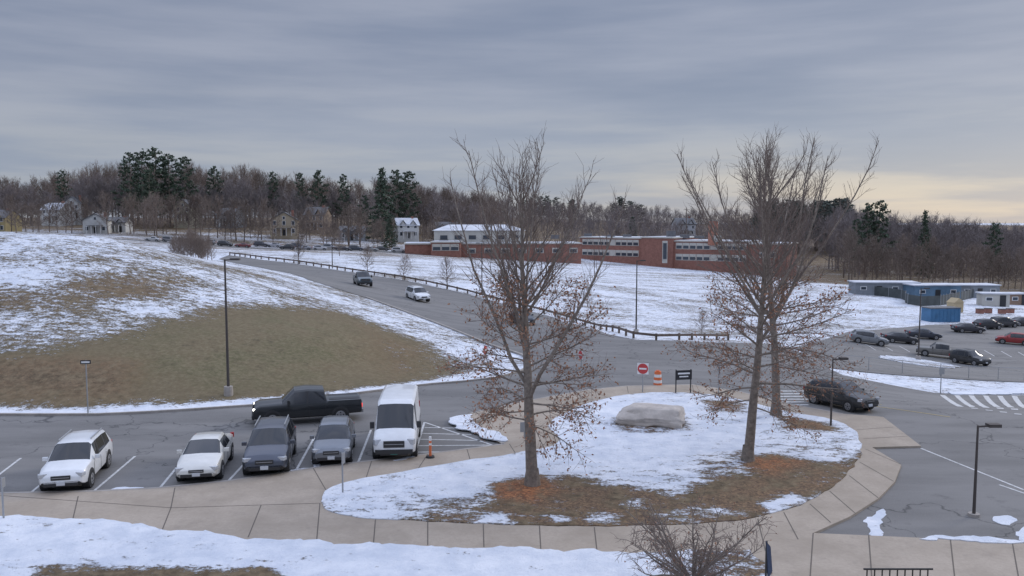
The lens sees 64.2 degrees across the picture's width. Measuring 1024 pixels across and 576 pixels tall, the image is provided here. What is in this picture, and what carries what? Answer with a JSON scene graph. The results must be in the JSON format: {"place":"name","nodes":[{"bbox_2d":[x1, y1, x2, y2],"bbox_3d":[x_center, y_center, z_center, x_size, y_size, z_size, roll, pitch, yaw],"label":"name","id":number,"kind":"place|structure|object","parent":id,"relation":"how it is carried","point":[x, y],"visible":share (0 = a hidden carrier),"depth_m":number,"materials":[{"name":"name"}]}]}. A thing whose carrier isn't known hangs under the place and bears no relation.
{"place":"outdoors","nodes":[
{"label":"outdoors","id":0,"kind":"place"},
{"bbox_2d":[113,238,421,254],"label":"road","id":1,"kind":"structure","parent":0,"point":[264,248],"depth_m":249.50,"materials":[{"name":"asphalt"}]},
{"bbox_2d":[0,217,1023,412],"bbox_3d":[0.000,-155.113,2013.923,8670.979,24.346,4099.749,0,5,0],"label":"ground","id":2,"kind":"structure","parent":0,"point":[140,325],"depth_m":69.97,"materials":[{"name":"snow"}]},
{"bbox_2d":[0,212,21,231],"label":"walls","id":3,"kind":"structure","parent":2,"relation":"on","point":[6,227],"depth_m":282.16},
{"bbox_2d":[3,201,24,232],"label":"bare tree","id":4,"kind":"object","parent":2,"relation":"on","point":[12,209],"visible":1,"depth_m":83.74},
{"bbox_2d":[28,198,52,232],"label":"bare tree","id":5,"kind":"object","parent":2,"relation":"on","point":[38,212],"visible":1,"depth_m":85.94,"materials":[{"name":"plant"}]},
{"bbox_2d":[40,201,75,225],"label":"walls","id":6,"kind":"structure","parent":2,"relation":"on","point":[47,221],"depth_m":317.60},
{"bbox_2d":[54,169,73,202],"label":"pine tree","id":7,"kind":"object","parent":2,"relation":"on","point":[61,181],"visible":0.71,"depth_m":335.42,"materials":[{"name":"green plant"}]},
{"bbox_2d":[82,212,112,233],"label":"walls","id":8,"kind":"structure","parent":2,"relation":"on","point":[90,222],"depth_m":283.68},
{"bbox_2d":[111,216,132,231],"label":"walls","id":9,"kind":"structure","parent":2,"relation":"on","point":[124,228],"depth_m":291.96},
{"bbox_2d":[110,152,140,218],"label":"pine tree","id":10,"kind":"object","parent":2,"relation":"on","point":[125,162],"visible":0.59,"depth_m":319.03,"materials":[{"name":"green plant"}]},
{"bbox_2d":[114,196,138,233],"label":"bare tree","id":11,"kind":"object","parent":2,"relation":"on","point":[126,205],"visible":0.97,"depth_m":284.54,"materials":[{"name":"plant"}]},
{"bbox_2d":[124,150,159,228],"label":"pine tree","id":12,"kind":"object","parent":2,"relation":"on","point":[137,168],"visible":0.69,"depth_m":308.52,"materials":[{"name":"green plant"}]},
{"bbox_2d":[133,194,155,234],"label":"bare tree","id":13,"kind":"object","parent":2,"relation":"on","point":[144,213],"visible":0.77,"depth_m":281.02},
{"bbox_2d":[134,170,166,230],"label":"pine tree","id":14,"kind":"object","parent":2,"relation":"on","point":[145,177],"visible":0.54,"depth_m":302.79,"materials":[{"name":"green plant"}]},
{"bbox_2d":[133,146,176,227],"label":"pine tree","id":15,"kind":"object","parent":2,"relation":"on","point":[158,171],"visible":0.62,"depth_m":314.85,"materials":[{"name":"green plant"}]},
{"bbox_2d":[152,154,186,226],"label":"pine tree","id":16,"kind":"object","parent":2,"relation":"on","point":[165,169],"visible":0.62,"depth_m":317.22,"materials":[{"name":"green plant"}]},
{"bbox_2d":[171,156,198,202],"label":"pine tree","id":17,"kind":"object","parent":2,"relation":"on","point":[184,177],"visible":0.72,"depth_m":321.21,"materials":[{"name":"green plant"}]},
{"bbox_2d":[173,200,201,227],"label":"walls","id":18,"kind":"structure","parent":2,"relation":"on","point":[180,225],"depth_m":316.96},
{"bbox_2d":[165,226,216,259],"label":"shrub thicket","id":19,"kind":"object","parent":2,"relation":"on","point":[191,243],"visible":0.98,"depth_m":116.03,"materials":[{"name":"plant"}]},
{"bbox_2d":[205,165,225,224],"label":"pine tree","id":20,"kind":"object","parent":2,"relation":"on","point":[210,172],"visible":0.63,"depth_m":335.16,"materials":[{"name":"green plant"}]},
{"bbox_2d":[224,258,239,396],"bbox_3d":[-17.093,2.438,49.791,1.178,8.504,0.556,0,5,0],"label":"street lamp","id":21,"kind":"object","parent":2,"relation":"on","point":[228,390],"visible":1,"depth_m":49.81,"materials":[{"name":"metal"}]},
{"bbox_2d":[1,189,469,246],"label":"woodland trees","id":22,"kind":"object","parent":2,"relation":"on","point":[245,218],"visible":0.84,"depth_m":278.35,"materials":[{"name":"plant"}]},
{"bbox_2d":[0,170,499,234],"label":"woodland trees","id":23,"kind":"object","parent":2,"relation":"on","point":[242,191],"visible":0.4,"depth_m":331.09,"materials":[{"name":"plant"}]},
{"bbox_2d":[0,160,503,230],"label":"woodland trees","id":24,"kind":"object","parent":2,"relation":"on","point":[255,180],"visible":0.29,"depth_m":362.24,"materials":[{"name":"plant"}]},
{"bbox_2d":[249,209,270,240],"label":"bare tree","id":25,"kind":"object","parent":2,"relation":"on","point":[259,216],"visible":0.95,"depth_m":274.56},
{"bbox_2d":[263,172,279,211],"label":"pine tree","id":26,"kind":"object","parent":2,"relation":"on","point":[275,183],"visible":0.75,"depth_m":335.19,"materials":[{"name":"green plant"}]},
{"bbox_2d":[270,210,297,238],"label":"walls","id":27,"kind":"structure","parent":2,"relation":"on","point":[288,230],"depth_m":290.89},
{"bbox_2d":[293,173,307,213],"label":"pine tree","id":28,"kind":"object","parent":2,"relation":"on","point":[298,193],"visible":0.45,"depth_m":335.61,"materials":[{"name":"green plant"}]},
{"bbox_2d":[304,205,331,233],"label":"walls","id":29,"kind":"structure","parent":2,"relation":"on","point":[328,219],"depth_m":313.28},
{"bbox_2d":[307,169,330,208],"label":"pine tree","id":30,"kind":"object","parent":2,"relation":"on","point":[315,184],"visible":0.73,"depth_m":332.53,"materials":[{"name":"green plant"}]},
{"bbox_2d":[332,174,353,224],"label":"pine tree","id":31,"kind":"object","parent":2,"relation":"on","point":[343,190],"visible":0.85,"depth_m":335.42,"materials":[{"name":"green plant"}]},
{"bbox_2d":[357,195,373,225],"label":"pine tree","id":32,"kind":"object","parent":2,"relation":"on","point":[365,203],"visible":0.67,"depth_m":318.43,"materials":[{"name":"green plant"}]},
{"bbox_2d":[358,243,374,270],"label":"bare tree","id":33,"kind":"object","parent":2,"relation":"on","point":[367,256],"visible":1,"depth_m":139.30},
{"bbox_2d":[365,167,398,241],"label":"pine tree","id":34,"kind":"object","parent":2,"relation":"on","point":[382,185],"visible":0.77,"depth_m":297.85,"materials":[{"name":"green plant"}]},
{"bbox_2d":[381,215,397,248],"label":"pine tree","id":35,"kind":"object","parent":2,"relation":"on","point":[388,232],"visible":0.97,"depth_m":269.05,"materials":[{"name":"green plant"}]},
{"bbox_2d":[379,169,410,217],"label":"pine tree","id":36,"kind":"object","parent":2,"relation":"on","point":[392,199],"visible":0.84,"depth_m":322.51,"materials":[{"name":"green plant"}]},
{"bbox_2d":[393,216,418,241],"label":"walls","id":37,"kind":"structure","parent":2,"relation":"on","point":[405,230],"depth_m":301.57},
{"bbox_2d":[392,218,419,225],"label":"roof","id":38,"kind":"structure","parent":37,"relation":"on","point":[406,221],"depth_m":302.72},
{"bbox_2d":[395,171,421,218],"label":"pine tree","id":39,"kind":"object","parent":2,"relation":"on","point":[406,185],"visible":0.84,"depth_m":327.36,"materials":[{"name":"green plant"}]},
{"bbox_2d":[436,255,457,288],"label":"bare tree","id":40,"kind":"object","parent":2,"relation":"on","point":[446,265],"visible":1,"depth_m":126.61,"materials":[{"name":"plant"}]},
{"bbox_2d":[229,252,728,339],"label":"guardrail","id":41,"kind":"object","parent":2,"relation":"on","point":[633,333],"visible":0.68,"depth_m":110.78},
{"bbox_2d":[405,230,796,275],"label":"walls","id":42,"kind":"structure","parent":2,"relation":"on","point":[649,250],"depth_m":253.15,"materials":[{"name":"brick"}]},
{"bbox_2d":[404,225,791,244],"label":"roof","id":43,"kind":"structure","parent":42,"relation":"on","point":[459,228],"depth_m":254.56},
{"bbox_2d":[432,235,774,262],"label":"windows","id":44,"kind":"structure","parent":42,"relation":"attached to","point":[454,247],"depth_m":255.79,"materials":[{"name":"grey glass"}]},
{"bbox_2d":[418,194,844,253],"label":"woodland trees","id":45,"kind":"object","parent":2,"relation":"on","point":[647,221],"visible":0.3,"depth_m":399.14,"materials":[{"name":"plant"}]},
{"bbox_2d":[416,184,878,238],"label":"woodland trees","id":46,"kind":"object","parent":2,"relation":"on","point":[599,215],"visible":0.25,"depth_m":487.34,"materials":[{"name":"plant"}]},
{"bbox_2d":[559,216,789,241],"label":"woodland trees","id":47,"kind":"object","parent":2,"relation":"on","point":[610,232],"visible":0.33,"depth_m":312.76,"materials":[{"name":"plant"}]},
{"bbox_2d":[671,216,695,235],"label":"walls","id":48,"kind":"structure","parent":2,"relation":"on","point":[690,230],"depth_m":424.85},
{"bbox_2d":[523,194,856,254],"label":"distant pine trees","id":49,"kind":"object","parent":2,"relation":"on","point":[828,205],"visible":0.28,"depth_m":412.09,"materials":[{"name":"green plant"}]},
{"bbox_2d":[844,218,870,276],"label":"pine tree","id":50,"kind":"object","parent":2,"relation":"on","point":[859,224],"visible":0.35,"depth_m":269.09,"materials":[{"name":"green plant"}]},
{"bbox_2d":[853,203,879,276],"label":"pine tree","id":51,"kind":"object","parent":2,"relation":"on","point":[869,207],"visible":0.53,"depth_m":273.53,"materials":[{"name":"green plant"}]},
{"bbox_2d":[863,200,899,277],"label":"pine tree","id":52,"kind":"object","parent":2,"relation":"on","point":[881,214],"visible":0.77,"depth_m":273.50,"materials":[{"name":"green plant"}]},
{"bbox_2d":[847,280,920,295],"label":"grey storage building","id":53,"kind":"structure","parent":2,"relation":"on","point":[862,287],"depth_m":174.83,"materials":[{"name":"white paint"}]},
{"bbox_2d":[794,324,1023,381],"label":"car park","id":54,"kind":"structure","parent":2,"relation":"on","point":[987,342],"depth_m":93.48,"materials":[{"name":"asphalt"}]},
{"bbox_2d":[849,329,888,346],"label":"grey minivan car","id":55,"kind":"object","parent":54,"relation":"on","point":[860,336],"visible":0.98,"depth_m":98.61,"materials":[{"name":"paint"}]},
{"bbox_2d":[880,332,917,344],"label":"black sedan car","id":56,"kind":"object","parent":54,"relation":"on","point":[892,337],"visible":0.91,"depth_m":102.68,"materials":[{"name":"paint"}]},
{"bbox_2d":[879,355,960,367],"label":"snow patch","id":57,"kind":"object","parent":54,"relation":"on","point":[905,359],"visible":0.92,"depth_m":87.14,"materials":[{"name":"snow"}]},
{"bbox_2d":[904,328,942,339],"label":"black sedan car","id":58,"kind":"object","parent":54,"relation":"on","point":[924,333],"visible":0.92,"depth_m":108.47,"materials":[{"name":"paint"}]},
{"bbox_2d":[916,342,956,356],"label":"grey pickup truck","id":59,"kind":"object","parent":54,"relation":"on","point":[940,348],"visible":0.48,"depth_m":94.14,"materials":[{"name":"paint"}]},
{"bbox_2d":[950,323,985,333],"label":"dark car","id":60,"kind":"object","parent":54,"relation":"on","point":[964,327],"visible":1,"depth_m":117.06,"materials":[{"name":"paint"}]},
{"bbox_2d":[949,348,991,365],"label":"black suv car","id":61,"kind":"object","parent":54,"relation":"on","point":[973,357],"visible":1,"depth_m":89.12,"materials":[{"name":"paint"}]},
{"bbox_2d":[972,318,1002,329],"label":"dark car","id":62,"kind":"object","parent":54,"relation":"on","point":[985,323],"visible":0.9,"depth_m":122.05,"materials":[{"name":"paint"}]},
{"bbox_2d":[990,316,1018,327],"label":"dark car","id":63,"kind":"object","parent":54,"relation":"on","point":[1006,321],"visible":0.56,"depth_m":125.17,"materials":[{"name":"paint"}]},
{"bbox_2d":[995,332,1023,345],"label":"red car","id":64,"kind":"object","parent":54,"relation":"on","point":[1014,337],"visible":1,"depth_m":106.60,"materials":[{"name":"paint"}]},
{"bbox_2d":[815,201,1023,276],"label":"woodland trees","id":65,"kind":"object","parent":2,"relation":"on","point":[947,233],"visible":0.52,"depth_m":299.60,"materials":[{"name":"plant"}]},
{"bbox_2d":[916,288,929,359],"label":"street lamp","id":66,"kind":"object","parent":2,"relation":"on","point":[918,356],"visible":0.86,"depth_m":90.97,"materials":[{"name":"metal"}]},
{"bbox_2d":[874,286,973,305],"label":"screened fence","id":67,"kind":"object","parent":2,"relation":"on","point":[908,298],"visible":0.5,"depth_m":164.58,"materials":[{"name":"silver metal"}]},
{"bbox_2d":[914,210,933,278],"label":"pine tree","id":68,"kind":"object","parent":2,"relation":"on","point":[925,227],"visible":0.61,"depth_m":274.10,"materials":[{"name":"green plant"}]},
{"bbox_2d":[824,353,1023,377],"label":"chain link fence","id":69,"kind":"object","parent":2,"relation":"on","point":[924,362],"visible":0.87,"depth_m":72.25,"materials":[{"name":"silver metal"}]},
{"bbox_2d":[829,224,1023,290],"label":"woodland trees","id":70,"kind":"object","parent":2,"relation":"on","point":[850,239],"visible":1,"depth_m":239.36,"materials":[{"name":"plant"}]},
{"bbox_2d":[902,283,962,298],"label":"blue storage building","id":71,"kind":"structure","parent":2,"relation":"on","point":[937,289],"depth_m":170.05,"materials":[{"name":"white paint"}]},
{"bbox_2d":[921,306,960,321],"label":"shipping container","id":72,"kind":"object","parent":2,"relation":"on","point":[940,313],"visible":0.98,"depth_m":130.56,"materials":[{"name":"metal"}]},
{"bbox_2d":[953,283,1001,297],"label":"grey storage building","id":73,"kind":"structure","parent":2,"relation":"on","point":[983,287],"depth_m":183.17,"materials":[{"name":"white paint"}]},
{"bbox_2d":[977,222,1006,283],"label":"pine tree","id":74,"kind":"object","parent":2,"relation":"on","point":[995,226],"visible":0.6,"depth_m":259.46,"materials":[{"name":"green plant"}]},
{"bbox_2d":[975,292,1011,306],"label":"storage shed","id":75,"kind":"structure","parent":2,"relation":"on","point":[1000,299],"depth_m":161.35,"materials":[{"name":"white paint"}]},
{"bbox_2d":[975,308,1014,313],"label":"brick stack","id":76,"kind":"object","parent":2,"relation":"on","point":[989,310],"visible":1,"depth_m":146.15,"materials":[{"name":"brick"}]},
{"bbox_2d":[1007,292,1023,304],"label":"storage shed","id":77,"kind":"structure","parent":2,"relation":"on","point":[1016,298],"depth_m":166.78,"materials":[{"name":"white paint"}]},
{"bbox_2d":[0,255,1023,540],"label":"road","id":78,"kind":"structure","parent":0,"point":[930,493],"depth_m":44.09,"materials":[{"name":"asphalt"}]},
{"bbox_2d":[37,428,112,490],"bbox_3d":[-18.657,7.297,35.005,2.200,1.795,4.690,-1,5,-13],"label":"white suv car","id":79,"kind":"object","parent":78,"relation":"on","point":[81,457],"visible":1,"depth_m":34.04,"materials":[{"name":"paint"}]},
{"bbox_2d":[175,432,233,480],"bbox_3d":[-13.597,7.337,36.285,2.160,1.510,4.800,-1,5,-11],"label":"white sedan car","id":80,"kind":"object","parent":78,"relation":"on","point":[206,454],"visible":1,"depth_m":35.16,"materials":[{"name":"paint"}]},
{"bbox_2d":[0,296,531,415],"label":"kerb","id":81,"kind":"structure","parent":78,"relation":"on","point":[167,410],"depth_m":47.67,"materials":[{"name":"concrete"}]},
{"bbox_2d":[242,414,296,474],"bbox_3d":[-10.992,7.087,37.179,2.288,1.867,4.878,-1,5,-10],"label":"grey suv car","id":82,"kind":"object","parent":78,"relation":"on","point":[271,444],"visible":1,"depth_m":36.05,"materials":[{"name":"paint"}]},
{"bbox_2d":[252,385,362,419],"bbox_3d":[-11.292,6.404,45.119,5.900,1.954,2.293,-1,5,-17],"label":"black pickup truck","id":83,"kind":"object","parent":78,"relation":"on","point":[301,401],"visible":0.8,"depth_m":44.34,"materials":[{"name":"paint"}]},
{"bbox_2d":[310,415,355,463],"bbox_3d":[-8.391,7.091,38.534,2.095,1.634,4.346,-1,5,-8],"label":"grey hatchback car","id":84,"kind":"object","parent":78,"relation":"on","point":[335,436],"visible":1,"depth_m":37.43,"materials":[{"name":"paint"}]},
{"bbox_2d":[353,271,372,286],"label":"pickup truck","id":85,"kind":"object","parent":78,"relation":"on","point":[361,277],"visible":0.98,"depth_m":110.22,"materials":[{"name":"paint"}]},
{"bbox_2d":[370,384,420,458],"bbox_3d":[-5.598,6.504,40.031,2.380,2.565,5.945,0,5,-4],"label":"white cargo van","id":86,"kind":"object","parent":78,"relation":"on","point":[397,431],"visible":1,"depth_m":38.20,"materials":[{"name":"paint"}]},
{"bbox_2d":[405,285,430,301],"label":"white suv car","id":87,"kind":"object","parent":78,"relation":"on","point":[416,293],"visible":0.99,"depth_m":101.14,"materials":[{"name":"paint"}]},
{"bbox_2d":[0,344,1023,492],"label":"road markings","id":88,"kind":"object","parent":78,"relation":"on","point":[1002,400],"visible":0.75,"depth_m":42.40,"materials":[{"name":"white paint"}]},
{"bbox_2d":[803,377,879,411],"bbox_3d":[19.693,6.333,48.916,2.095,1.634,4.346,-2,4,-26],"label":"black suv car","id":89,"kind":"object","parent":78,"relation":"on","point":[852,403],"visible":0.81,"depth_m":48.06,"materials":[{"name":"paint"}]},
{"bbox_2d":[863,509,885,535],"bbox_3d":[13.282,8.582,29.934,0.732,0.050,3.220,2,5,27],"label":"snow patch","id":90,"kind":"object","parent":78,"relation":"on","point":[874,522],"visible":0.94,"depth_m":29.82,"materials":[{"name":"snow"}]},
{"bbox_2d":[967,423,1001,517],"bbox_3d":[17.552,6.847,30.380,1.019,3.656,0.437,0,5,0],"label":"path lamp","id":91,"kind":"object","parent":78,"relation":"on","point":[973,513],"visible":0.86,"depth_m":30.33,"materials":[{"name":"bronze metal"},{"name":"concrete"}]},
{"bbox_2d":[948,388,1023,394],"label":"snow patch","id":92,"kind":"object","parent":78,"relation":"on","point":[1007,391],"visible":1,"depth_m":63.23,"materials":[{"name":"snow"}]},
{"bbox_2d":[993,515,1016,524],"bbox_3d":[18.160,8.565,30.145,1.185,0.050,0.720,-4,6,-38],"label":"snow patch","id":93,"kind":"object","parent":78,"relation":"on","point":[1005,520],"visible":1,"depth_m":30.12,"materials":[{"name":"snow"}]},
{"bbox_2d":[0,385,1023,575],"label":"pavement","id":94,"kind":"structure","parent":0,"point":[291,516],"depth_m":29.90,"materials":[{"name":"concrete"}]},
{"bbox_2d":[0,514,771,575],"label":"lawn","id":95,"kind":"structure","parent":94,"relation":"on","point":[37,546],"depth_m":26.44,"materials":[{"name":"white plant"}]},
{"bbox_2d":[610,490,778,575],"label":"crabapple tree","id":96,"kind":"object","parent":95,"relation":"on","point":[676,561],"visible":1,"depth_m":22.45,"materials":[{"name":"brown plant"}]},
{"bbox_2d":[765,541,771,575],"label":"banner flag","id":97,"kind":"object","parent":95,"relation":"on","point":[768,565],"visible":1,"depth_m":24.34,"materials":[{"name":"blue fabric"}]},
{"bbox_2d":[0,384,841,492],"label":"kerb","id":98,"kind":"structure","parent":94,"relation":"on","point":[339,464],"depth_m":36.07,"materials":[{"name":"concrete"}]},
{"bbox_2d":[448,414,507,441],"bbox_3d":[-2.005,7.391,43.044,1.830,0.067,6.125,-2,5,-22],"label":"snow patch","id":99,"kind":"object","parent":94,"relation":"on","point":[455,420],"visible":0.79,"depth_m":42.84,"materials":[{"name":"snow"}]},
{"bbox_2d":[321,392,861,526],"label":"lawn","id":100,"kind":"structure","parent":94,"relation":"on","point":[686,462],"depth_m":34.86,"materials":[{"name":"white plant"}]},
{"bbox_2d":[430,124,635,486],"bbox_3d":[0.796,0.772,33.533,7.892,15.060,7.922,0,5,0],"label":"oak tree","id":101,"kind":"object","parent":100,"relation":"on","point":[532,475],"visible":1,"depth_m":33.16,"materials":[{"name":"brown plant"}]},
{"bbox_2d":[615,403,685,428],"bbox_3d":[7.505,6.859,44.213,3.704,1.063,2.134,1,5,15],"label":"boulder","id":102,"kind":"object","parent":100,"relation":"on","point":[652,414],"visible":1,"depth_m":43.40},
{"bbox_2d":[675,369,691,392],"bbox_3d":[10.852,5.970,51.679,1.100,1.650,0.108,-1,5,-12],"label":"entrance sign","id":103,"kind":"object","parent":100,"relation":"on","point":[683,374],"visible":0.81,"depth_m":51.59,"materials":[{"name":"black"}]},
{"bbox_2d":[660,129,880,461],"bbox_3d":[11.821,0.573,36.483,9.041,14.981,9.068,0,5,0],"label":"oak tree","id":104,"kind":"object","parent":100,"relation":"on","point":[747,455],"visible":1,"depth_m":35.81,"materials":[{"name":"brown plant"}]},
{"bbox_2d":[678,121,879,415],"bbox_3d":[14.407,-0.950,45.223,9.300,16.610,9.336,-1,5,-15],"label":"oak tree","id":105,"kind":"object","parent":100,"relation":"on","point":[776,378],"visible":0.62,"depth_m":45.15,"materials":[{"name":"brown plant"}]},
{"bbox_2d":[830,357,848,425],"bbox_3d":[17.318,5.647,43.504,0.989,3.936,0.437,0,5,0],"label":"path lamp","id":106,"kind":"object","parent":100,"relation":"on","point":[842,358],"visible":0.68,"depth_m":43.44,"materials":[{"name":"metal"}]},
{"bbox_2d":[637,363,648,391],"bbox_3d":[8.290,5.810,51.753,0.700,2.114,0.121,1,5,15],"label":"do not enter sign","id":107,"kind":"object","parent":94,"relation":"on","point":[642,368],"visible":0.93,"depth_m":51.66,"materials":[{"name":"red metal"}]},
{"bbox_2d":[863,568,932,575],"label":"bike rack","id":108,"kind":"object","parent":94,"relation":"on","point":[897,569],"visible":1,"depth_m":23.61,"materials":[{"name":"grey metal"}]},
{"bbox_2d":[920,535,1022,543],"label":"snow patch","id":109,"kind":"object","parent":94,"relation":"on","point":[983,539],"visible":1,"depth_m":27.94,"materials":[{"name":"snow"}]},
{"bbox_2d":[0,0,1023,222],"label":"sky","id":110,"kind":"structure","parent":0,"point":[354,89],"materials":[{"name":"grey"}]},
{"bbox_2d":[946,297,963,311],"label":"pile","id":111,"kind":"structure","parent":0,"point":[955,302],"depth_m":146.29,"materials":[{"name":"beige fabric"}]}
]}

